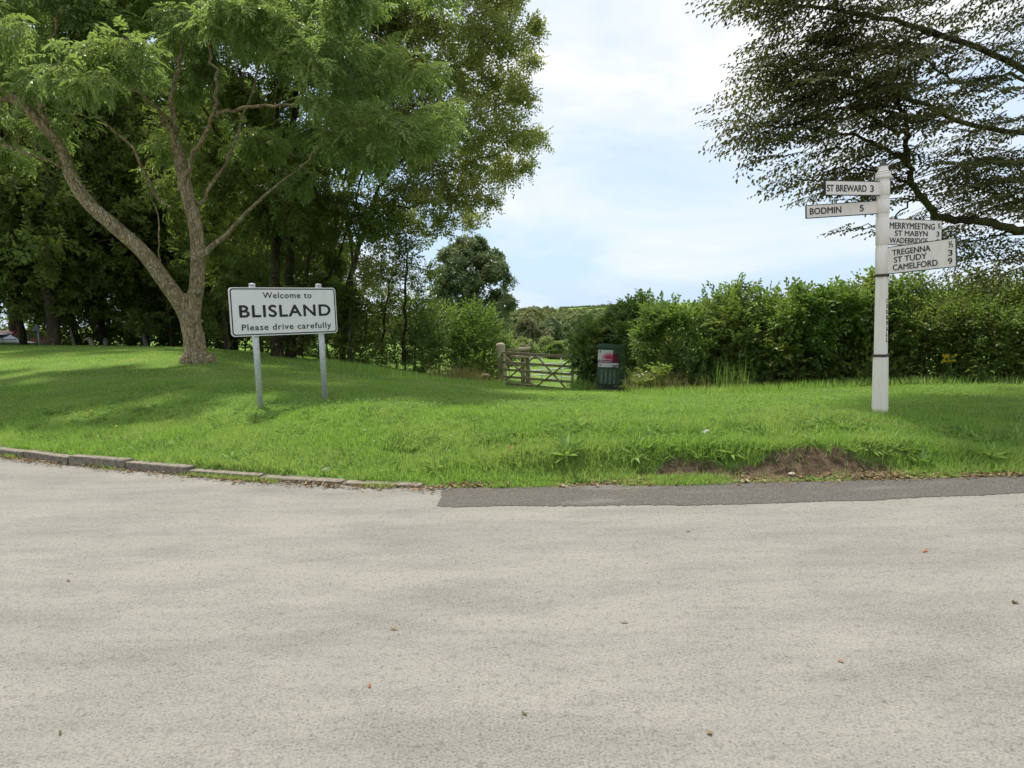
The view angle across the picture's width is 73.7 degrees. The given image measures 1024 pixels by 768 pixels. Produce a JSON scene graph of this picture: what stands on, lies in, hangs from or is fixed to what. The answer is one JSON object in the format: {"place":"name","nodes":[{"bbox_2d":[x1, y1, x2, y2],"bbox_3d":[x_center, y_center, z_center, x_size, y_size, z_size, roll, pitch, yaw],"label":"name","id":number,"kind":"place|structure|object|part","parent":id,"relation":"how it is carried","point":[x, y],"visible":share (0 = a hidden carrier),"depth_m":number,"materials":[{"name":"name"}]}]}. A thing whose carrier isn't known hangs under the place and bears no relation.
{"place":"outdoors","nodes":[
{"label":"outdoors","id":0,"kind":"place"},
{"bbox_2d":[289,357,506,386],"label":"rough grass","id":1,"kind":"structure","parent":0,"point":[359,367],"depth_m":18.22,"materials":[{"name":"green plant"}]},
{"bbox_2d":[424,362,506,381],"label":"dry grass","id":2,"kind":"structure","parent":0,"point":[464,374],"depth_m":22.93,"materials":[{"name":"green plant"}]},
{"bbox_2d":[0,457,1023,767],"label":"road","id":3,"kind":"structure","parent":0,"point":[162,621],"depth_m":3.52,"materials":[{"name":"grey asphalt"}]},
{"bbox_2d":[437,476,1023,506],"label":"tarmac patch","id":4,"kind":"object","parent":3,"relation":"on","point":[715,493],"visible":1,"depth_m":6.05,"materials":[{"name":"grey asphalt"}]},
{"bbox_2d":[0,288,1023,488],"bbox_3d":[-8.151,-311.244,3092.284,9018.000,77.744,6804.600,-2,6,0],"label":"ground","id":5,"kind":"structure","parent":0,"point":[816,460],"depth_m":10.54,"materials":[{"name":"green plant"}]},
{"bbox_2d":[0,447,29,458],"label":"kerb stone","id":6,"kind":"object","parent":5,"relation":"on","point":[13,451],"visible":0.39,"depth_m":8.66,"materials":[{"name":"concrete"}]},
{"bbox_2d":[0,333,33,342],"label":"parked car","id":7,"kind":"object","parent":5,"relation":"on","point":[4,337],"visible":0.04,"depth_m":39.92,"materials":[{"name":"white paint"}]},
{"bbox_2d":[0,129,41,314],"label":"woodland tree","id":8,"kind":"object","parent":5,"relation":"on","point":[9,134],"visible":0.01,"depth_m":32.68,"materials":[{"name":"green plant"}]},
{"bbox_2d":[0,330,61,342],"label":"parked car","id":9,"kind":"object","parent":5,"relation":"on","point":[32,336],"visible":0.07,"depth_m":42.27,"materials":[{"name":"red paint"}]},
{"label":"window","id":10,"kind":"part","parent":9,"relation":"part of","materials":[{"name":"glass"}]},
{"bbox_2d":[0,309,67,341],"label":"wood undergrowth","id":11,"kind":"object","parent":5,"relation":"on","point":[6,327],"visible":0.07,"depth_m":46.59,"materials":[{"name":"green plant"}]},
{"bbox_2d":[4,133,68,330],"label":"woodland tree","id":12,"kind":"object","parent":5,"relation":"on","point":[12,326],"depth_m":41.61,"materials":[{"name":"green plant"}]},
{"bbox_2d":[32,324,40,344],"bbox_3d":[-19.373,-1.837,27.894,0.392,1.268,0.100,-2,6,0],"label":"warning sign","id":13,"kind":"object","parent":5,"relation":"on","point":[36,328],"visible":0.74,"depth_m":27.81,"materials":[{"name":"grey metal"}]},
{"bbox_2d":[24,450,68,464],"bbox_3d":[-5.654,0.962,8.372,0.948,0.227,0.142,2,6,28],"label":"kerb stone","id":14,"kind":"object","parent":5,"relation":"on","point":[49,456],"visible":0.36,"depth_m":8.29,"materials":[{"name":"concrete"}]},
{"bbox_2d":[0,91,94,344],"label":"woodland tree","id":15,"kind":"object","parent":5,"relation":"on","point":[27,302],"visible":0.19,"depth_m":27.86,"materials":[{"name":"green plant"}]},
{"bbox_2d":[4,134,127,334],"bbox_3d":[-24.222,-9.180,37.575,8.800,15.175,8.622,-2,6,-9],"label":"woodland tree","id":16,"kind":"object","parent":5,"relation":"on","point":[116,310],"depth_m":38.20,"materials":[{"name":"green plant"}]},
{"bbox_2d":[69,327,74,344],"bbox_3d":[-18.598,-1.860,28.909,0.195,1.117,0.140,-2,6,0],"label":"stump post","id":17,"kind":"object","parent":5,"relation":"on","point":[72,339],"visible":0.71,"depth_m":28.86,"materials":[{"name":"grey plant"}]},
{"bbox_2d":[0,2,164,344],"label":"woodland tree","id":18,"kind":"object","parent":5,"relation":"on","point":[56,199],"visible":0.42,"depth_m":26.67,"materials":[{"name":"green plant"}]},
{"bbox_2d":[83,337,95,345],"bbox_3d":[-18.515,-1.675,29.931,0.479,0.752,0.200,-2,6,0],"label":"leaning stone","id":19,"kind":"object","parent":5,"relation":"on","point":[91,341],"visible":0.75,"depth_m":29.83,"materials":[{"name":"grey stone"}]},
{"bbox_2d":[7,86,173,344],"bbox_3d":[-18.487,-7.396,30.159,7.054,12.416,7.200,0,6,16],"label":"woodland tree","id":20,"kind":"object","parent":5,"relation":"on","point":[99,312],"visible":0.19,"depth_m":28.59,"materials":[{"name":"green plant"}]},
{"bbox_2d":[33,298,149,345],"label":"wood undergrowth","id":21,"kind":"object","parent":5,"relation":"on","point":[112,337],"visible":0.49,"depth_m":35.34,"materials":[{"name":"green plant"}]},
{"bbox_2d":[69,454,133,469],"bbox_3d":[-4.794,0.959,7.961,0.950,0.225,0.135,1,4,23],"label":"kerb stone","id":22,"kind":"object","parent":5,"relation":"on","point":[96,460],"visible":0.52,"depth_m":7.89,"materials":[{"name":"concrete"}]},
{"bbox_2d":[103,338,107,345],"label":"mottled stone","id":23,"kind":"object","parent":5,"relation":"on","point":[105,341],"visible":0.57,"depth_m":30.82,"materials":[{"name":"grey stone"}]},
{"bbox_2d":[19,60,215,345],"bbox_3d":[-17.550,-8.435,31.225,8.926,14.567,9.298,-3,6,-11],"label":"woodland tree","id":24,"kind":"object","parent":5,"relation":"on","point":[125,124],"visible":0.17,"depth_m":28.44,"materials":[{"name":"green plant"}]},
{"bbox_2d":[112,300,182,346],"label":"wood undergrowth","id":25,"kind":"object","parent":5,"relation":"on","point":[162,339],"visible":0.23,"depth_m":34.20,"materials":[{"name":"green plant"}]},
{"bbox_2d":[125,223,169,345],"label":"slim tree","id":26,"kind":"object","parent":5,"relation":"on","point":[145,341],"visible":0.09,"depth_m":30.80,"materials":[{"name":"green plant"}]},
{"bbox_2d":[99,157,221,346],"bbox_3d":[-15.470,-5.500,30.080,4.859,8.553,4.960,-4,6,-28],"label":"woodland tree","id":27,"kind":"object","parent":5,"relation":"on","point":[142,303],"visible":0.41,"depth_m":29.51,"materials":[{"name":"green plant"}]},
{"bbox_2d":[126,460,194,474],"bbox_3d":[-3.910,0.993,7.599,0.950,0.226,0.133,1,6,23],"label":"kerb stone","id":28,"kind":"object","parent":5,"relation":"on","point":[160,467],"visible":0.46,"depth_m":7.53,"materials":[{"name":"concrete"}]},
{"bbox_2d":[98,98,281,313],"bbox_3d":[-16.866,-8.522,35.126,9.986,14.628,8.935,-3,6,-16],"label":"woodland tree","id":29,"kind":"object","parent":5,"relation":"on","point":[152,241],"visible":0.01,"depth_m":33.31,"materials":[{"name":"green plant"}]},
{"bbox_2d":[160,178,285,349],"bbox_3d":[-12.141,-4.941,28.376,4.698,7.667,4.894,-7,8,-42],"label":"woodland tree","id":30,"kind":"object","parent":5,"relation":"on","point":[180,248],"visible":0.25,"depth_m":27.38,"materials":[{"name":"green plant"}]},
{"bbox_2d":[127,60,327,349],"bbox_3d":[-14.094,-7.944,32.566,8.809,13.800,8.456,0,6,13],"label":"woodland tree","id":31,"kind":"object","parent":5,"relation":"on","point":[161,103],"visible":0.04,"depth_m":30.17,"materials":[{"name":"green plant"}]},
{"bbox_2d":[189,468,265,477],"bbox_3d":[-3.021,1.040,7.250,0.949,0.228,0.132,1,6,22],"label":"kerb stone","id":32,"kind":"object","parent":5,"relation":"on","point":[224,472],"visible":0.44,"depth_m":7.21,"materials":[{"name":"concrete"}]},
{"bbox_2d":[0,0,470,363],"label":"forked tree","id":33,"kind":"object","parent":5,"relation":"on","point":[62,67],"visible":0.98,"depth_m":13.93,"materials":[{"name":"green plant"}]},
{"bbox_2d":[165,286,317,356],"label":"wood undergrowth","id":34,"kind":"object","parent":5,"relation":"on","point":[218,344],"visible":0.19,"depth_m":31.25,"materials":[{"name":"green plant"}]},
{"bbox_2d":[129,0,424,357],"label":"dark tree","id":35,"kind":"object","parent":5,"relation":"on","point":[277,217],"visible":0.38,"depth_m":22.35,"materials":[{"name":"green plant"}]},
{"bbox_2d":[228,283,337,407],"bbox_3d":[-3.332,-0.469,10.114,1.593,2.017,0.119,-6,7,-40],"label":"welcome sign","id":36,"kind":"object","parent":5,"relation":"on","point":[255,312],"visible":1,"depth_m":9.96,"materials":[{"name":"white metal"}]},
{"bbox_2d":[222,121,357,352],"bbox_3d":[-10.652,-6.778,33.502,6.662,11.726,6.800,-5,7,-36],"label":"woodland tree","id":37,"kind":"object","parent":5,"relation":"on","point":[283,253],"visible":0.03,"depth_m":32.19,"materials":[{"name":"green plant"}]},
{"bbox_2d":[261,474,345,484],"bbox_3d":[-2.121,1.060,6.935,0.949,0.227,0.137,1,7,18],"label":"kerb stone","id":38,"kind":"object","parent":5,"relation":"on","point":[284,478],"visible":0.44,"depth_m":6.88,"materials":[{"name":"concrete"}]},
{"bbox_2d":[263,282,392,365],"bbox_3d":[-6.471,-1.804,24.422,4.817,3.742,3.414,-3,6,-18],"label":"dark shrub","id":39,"kind":"object","parent":5,"relation":"on","point":[358,323],"visible":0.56,"depth_m":24.22,"materials":[{"name":"green plant"}]},
{"bbox_2d":[296,188,363,342],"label":"woodland tree","id":40,"kind":"object","parent":5,"relation":"on","point":[300,272],"visible":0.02,"depth_m":37.34,"materials":[{"name":"green plant"}]},
{"bbox_2d":[342,480,424,487],"bbox_3d":[-1.260,1.074,6.699,0.825,0.225,0.137,0,6,13],"label":"kerb stone","id":41,"kind":"object","parent":5,"relation":"on","point":[361,482],"visible":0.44,"depth_m":6.67,"materials":[{"name":"concrete"}]},
{"bbox_2d":[364,232,443,361],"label":"young tree","id":42,"kind":"object","parent":5,"relation":"on","point":[412,278],"visible":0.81,"depth_m":25.11,"materials":[{"name":"green plant"}]},
{"bbox_2d":[354,280,465,374],"bbox_3d":[-3.775,-1.811,26.118,4.292,4.493,3.484,-1,6,10],"label":"tangled shrub","id":43,"kind":"object","parent":5,"relation":"on","point":[430,357],"visible":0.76,"depth_m":25.60,"materials":[{"name":"green plant"}]},
{"bbox_2d":[420,455,450,475],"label":"rosette weed","id":44,"kind":"object","parent":5,"relation":"on","point":[434,460],"visible":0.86,"depth_m":6.97,"materials":[{"name":"green plant"}]},
{"bbox_2d":[339,0,554,361],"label":"leaning tree","id":45,"kind":"object","parent":5,"relation":"on","point":[477,36],"visible":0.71,"depth_m":22.66,"materials":[{"name":"green plant"}]},
{"bbox_2d":[422,232,519,342],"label":"round tree","id":46,"kind":"object","parent":5,"relation":"on","point":[459,256],"visible":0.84,"depth_m":44.43,"materials":[{"name":"green plant"}]},
{"bbox_2d":[435,292,519,382],"bbox_3d":[-1.337,-1.606,26.669,3.891,4.018,4.367,-2,6,0],"label":"leafy shrub","id":47,"kind":"object","parent":5,"relation":"on","point":[474,355],"visible":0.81,"depth_m":26.32,"materials":[{"name":"green plant"}]},
{"bbox_2d":[480,373,490,379],"bbox_3d":[-0.907,-0.245,23.278,0.364,0.236,0.306,-2,6,0],"label":"field stone","id":48,"kind":"object","parent":5,"relation":"on","point":[483,377],"visible":0.66,"depth_m":23.17,"materials":[{"name":"grey stone"}]},
{"bbox_2d":[496,343,505,381],"bbox_3d":[-0.417,-0.659,25.754,0.369,1.795,0.364,-2,6,0],"label":"gate post","id":49,"kind":"object","parent":5,"relation":"on","point":[500,347],"visible":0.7,"depth_m":25.59,"materials":[{"name":"beige stone"}]},
{"bbox_2d":[1,380,1013,479],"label":"dry blades","id":50,"kind":"object","parent":5,"relation":"on","point":[521,398],"visible":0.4,"depth_m":10.35,"materials":[{"name":"beige plant"}]},
{"bbox_2d":[0,454,1022,493],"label":"leaf litter","id":51,"kind":"object","parent":5,"relation":"on","point":[450,484],"visible":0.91,"depth_m":6.51,"materials":[{"name":"brown plant"}]},
{"bbox_2d":[0,381,1023,479],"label":"clover","id":52,"kind":"object","parent":5,"relation":"on","point":[668,398],"visible":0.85,"depth_m":9.75,"materials":[{"name":"green plant"}]},
{"bbox_2d":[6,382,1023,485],"bbox_3d":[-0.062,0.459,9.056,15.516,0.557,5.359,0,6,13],"label":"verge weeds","id":53,"kind":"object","parent":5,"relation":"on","point":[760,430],"visible":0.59,"depth_m":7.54,"materials":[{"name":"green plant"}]},
{"bbox_2d":[505,341,530,383],"bbox_3d":[0.241,-0.689,26.462,0.990,1.896,0.532,-2,6,0],"label":"rail fence","id":54,"kind":"object","parent":5,"relation":"on","point":[526,348],"visible":0.48,"depth_m":26.42,"materials":[{"name":"brown wood"}]},
{"bbox_2d":[506,317,542,341],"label":"tree","id":55,"kind":"object","parent":5,"relation":"on","point":[514,321],"visible":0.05,"depth_m":104.18,"materials":[{"name":"green plant"}]},
{"bbox_2d":[513,336,540,358],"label":"field bush","id":56,"kind":"object","parent":5,"relation":"on","point":[532,345],"visible":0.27,"depth_m":61.77,"materials":[{"name":"green plant"}]},
{"bbox_2d":[510,316,554,343],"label":"tree","id":57,"kind":"object","parent":5,"relation":"on","point":[524,326],"visible":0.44,"depth_m":89.70,"materials":[{"name":"green plant"}]},
{"bbox_2d":[501,351,573,388],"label":"field gate","id":58,"kind":"structure","parent":5,"relation":"on","point":[542,363],"depth_m":24.34,"materials":[{"name":"brown wood"}]},
{"bbox_2d":[533,335,557,357],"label":"field bush","id":59,"kind":"object","parent":5,"relation":"on","point":[543,342],"visible":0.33,"depth_m":65.55,"materials":[{"name":"green plant"}]},
{"bbox_2d":[533,315,566,341],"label":"tree","id":60,"kind":"object","parent":5,"relation":"on","point":[554,324],"visible":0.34,"depth_m":98.15,"materials":[{"name":"green plant"}]},
{"bbox_2d":[340,305,764,348],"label":"hillside wood","id":61,"kind":"object","parent":5,"relation":"on","point":[566,315],"visible":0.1,"depth_m":186.86,"materials":[{"name":"green plant"}]},
{"bbox_2d":[541,341,568,359],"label":"field bush","id":62,"kind":"object","parent":5,"relation":"on","point":[559,348],"visible":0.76,"depth_m":61.66,"materials":[{"name":"green plant"}]},
{"bbox_2d":[556,339,573,358],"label":"field bush","id":63,"kind":"object","parent":5,"relation":"on","point":[566,345],"visible":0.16,"depth_m":63.55,"materials":[{"name":"green plant"}]},
{"bbox_2d":[544,428,586,463],"bbox_3d":[0.534,0.606,6.763,0.412,0.292,0.373,-5,7,-36],"label":"rosette weed","id":64,"kind":"object","parent":5,"relation":"on","point":[564,443],"visible":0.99,"depth_m":6.81,"materials":[{"name":"green plant"}]},
{"bbox_2d":[559,322,578,338],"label":"tree","id":65,"kind":"object","parent":5,"relation":"on","point":[566,327],"visible":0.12,"depth_m":107.71,"materials":[{"name":"green plant"}]},
{"bbox_2d":[562,376,604,389],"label":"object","id":66,"kind":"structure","parent":5,"relation":"on","point":[582,386],"depth_m":19.25,"materials":[{"name":"green plant"}]},
{"bbox_2d":[557,304,615,310],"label":"field hedges","id":67,"kind":"object","parent":5,"relation":"on","point":[592,307],"visible":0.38,"depth_m":1441.32,"materials":[{"name":"green plant"}]},
{"bbox_2d":[595,343,624,389],"bbox_3d":[2.815,-0.458,19.680,0.839,1.390,0.550,1,6,0],"label":"roadside cabinet","id":68,"kind":"object","parent":5,"relation":"on","point":[607,356],"visible":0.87,"depth_m":19.43,"materials":[{"name":"green metal"}]},
{"bbox_3d":[2.791,-0.410,19.441,0.609,0.840,0.025,1,6,0],"label":"door","id":69,"kind":"part","parent":68,"relation":"part of","materials":[{"name":"green paint"}]},
{"bbox_2d":[563,288,670,389],"bbox_3d":[3.083,-1.036,19.794,3.212,3.462,3.974,-2,6,0],"label":"ivy hedge","id":70,"kind":"object","parent":5,"relation":"on","point":[611,326],"visible":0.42,"depth_m":19.68,"materials":[{"name":"green plant"}]},
{"bbox_2d":[622,441,651,462],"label":"rosette weed","id":71,"kind":"object","parent":5,"relation":"on","point":[639,455],"visible":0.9,"depth_m":6.80,"materials":[{"name":"green plant"}]},
{"bbox_2d":[622,367,684,392],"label":"dry stems","id":72,"kind":"object","parent":5,"relation":"on","point":[663,381],"visible":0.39,"depth_m":15.30,"materials":[{"name":"green plant"}]},
{"bbox_2d":[625,291,723,385],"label":"bramble sprays","id":73,"kind":"object","parent":5,"relation":"on","point":[663,319],"visible":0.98,"depth_m":15.85,"materials":[{"name":"green plant"}]},
{"bbox_2d":[614,272,784,390],"bbox_3d":[4.558,-0.870,16.745,2.814,3.629,4.589,-7,7,-42],"label":"bramble hedge","id":74,"kind":"object","parent":5,"relation":"on","point":[660,355],"visible":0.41,"depth_m":16.15,"materials":[{"name":"green plant"}]},
{"bbox_2d":[719,440,744,459],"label":"rosette weed","id":75,"kind":"object","parent":5,"relation":"on","point":[728,451],"visible":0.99,"depth_m":6.73,"materials":[{"name":"green plant"}]},
{"bbox_2d":[630,351,847,390],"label":"bramble shoots","id":76,"kind":"object","parent":5,"relation":"on","point":[661,373],"visible":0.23,"depth_m":15.24,"materials":[{"name":"green plant"}]},
{"bbox_2d":[643,371,851,390],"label":"hedge foot stems","id":77,"kind":"object","parent":5,"relation":"on","point":[667,384],"visible":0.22,"depth_m":14.78,"materials":[{"name":"green plant"}]},
{"bbox_2d":[700,291,804,382],"bbox_3d":[5.264,-0.877,15.066,1.512,2.378,2.207,-6,7,-41],"label":"dark ivy","id":78,"kind":"object","parent":5,"relation":"on","point":[749,339],"visible":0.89,"depth_m":14.95,"materials":[{"name":"green plant"}]},
{"bbox_2d":[698,265,949,387],"bbox_3d":[6.625,-0.886,15.457,4.636,3.486,3.372,-2,6,0],"label":"hazel hedge","id":79,"kind":"object","parent":5,"relation":"on","point":[831,362],"visible":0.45,"depth_m":14.73,"materials":[{"name":"green plant"}]},
{"bbox_2d":[624,373,1023,395],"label":"hedge foot grass","id":80,"kind":"structure","parent":5,"relation":"on","point":[810,384],"depth_m":13.59,"materials":[{"name":"green plant"}]},
{"bbox_2d":[759,280,898,382],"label":"yellowish sprays","id":81,"kind":"object","parent":5,"relation":"on","point":[809,312],"visible":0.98,"depth_m":14.31,"materials":[{"name":"green plant"}]},
{"bbox_2d":[684,0,1023,307],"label":"beech tree","id":82,"kind":"object","parent":5,"relation":"on","point":[885,88],"visible":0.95,"depth_m":9.98,"materials":[{"name":"green plant"}]},
{"bbox_2d":[860,434,889,455],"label":"rosette weed","id":83,"kind":"object","parent":5,"relation":"on","point":[876,452],"visible":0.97,"depth_m":6.74,"materials":[{"name":"green plant"}]},
{"bbox_2d":[805,159,957,411],"bbox_3d":[4.497,-0.971,7.855,2.054,3.230,0.982,-3,6,-15],"label":"finger post","id":84,"kind":"object","parent":5,"relation":"on","point":[923,245],"visible":1,"depth_m":7.93,"materials":[{"name":"white paint"}]},
{"bbox_2d":[908,447,945,467],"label":"rosette weed","id":85,"kind":"object","parent":5,"relation":"on","point":[922,457],"visible":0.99,"depth_m":6.66,"materials":[{"name":"green plant"}]},
{"bbox_2d":[842,263,1023,384],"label":"shady hedge","id":86,"kind":"object","parent":5,"relation":"on","point":[963,325],"visible":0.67,"depth_m":14.02,"materials":[{"name":"green plant"}]},
{"bbox_2d":[941,354,956,376],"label":"yellow flowers","id":87,"kind":"object","parent":5,"relation":"on","point":[945,356],"visible":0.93,"depth_m":13.64,"materials":[{"name":"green plant"}]},
{"bbox_2d":[967,439,1014,458],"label":"rosette weed","id":88,"kind":"object","parent":5,"relation":"on","point":[993,447],"visible":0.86,"depth_m":6.73,"materials":[{"name":"green plant"}]},
{"bbox_2d":[0,0,1023,328],"label":"sky","id":89,"kind":"structure","parent":0,"point":[626,200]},
{"bbox_2d":[530,357,575,380],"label":"metal gate","id":90,"kind":"structure","parent":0,"point":[561,377],"depth_m":28.56,"materials":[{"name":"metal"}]},
{"bbox_2d":[701,357,763,387],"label":"tall grass","id":91,"kind":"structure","parent":0,"point":[722,383],"depth_m":14.84,"materials":[{"name":"green plant"}]}
]}

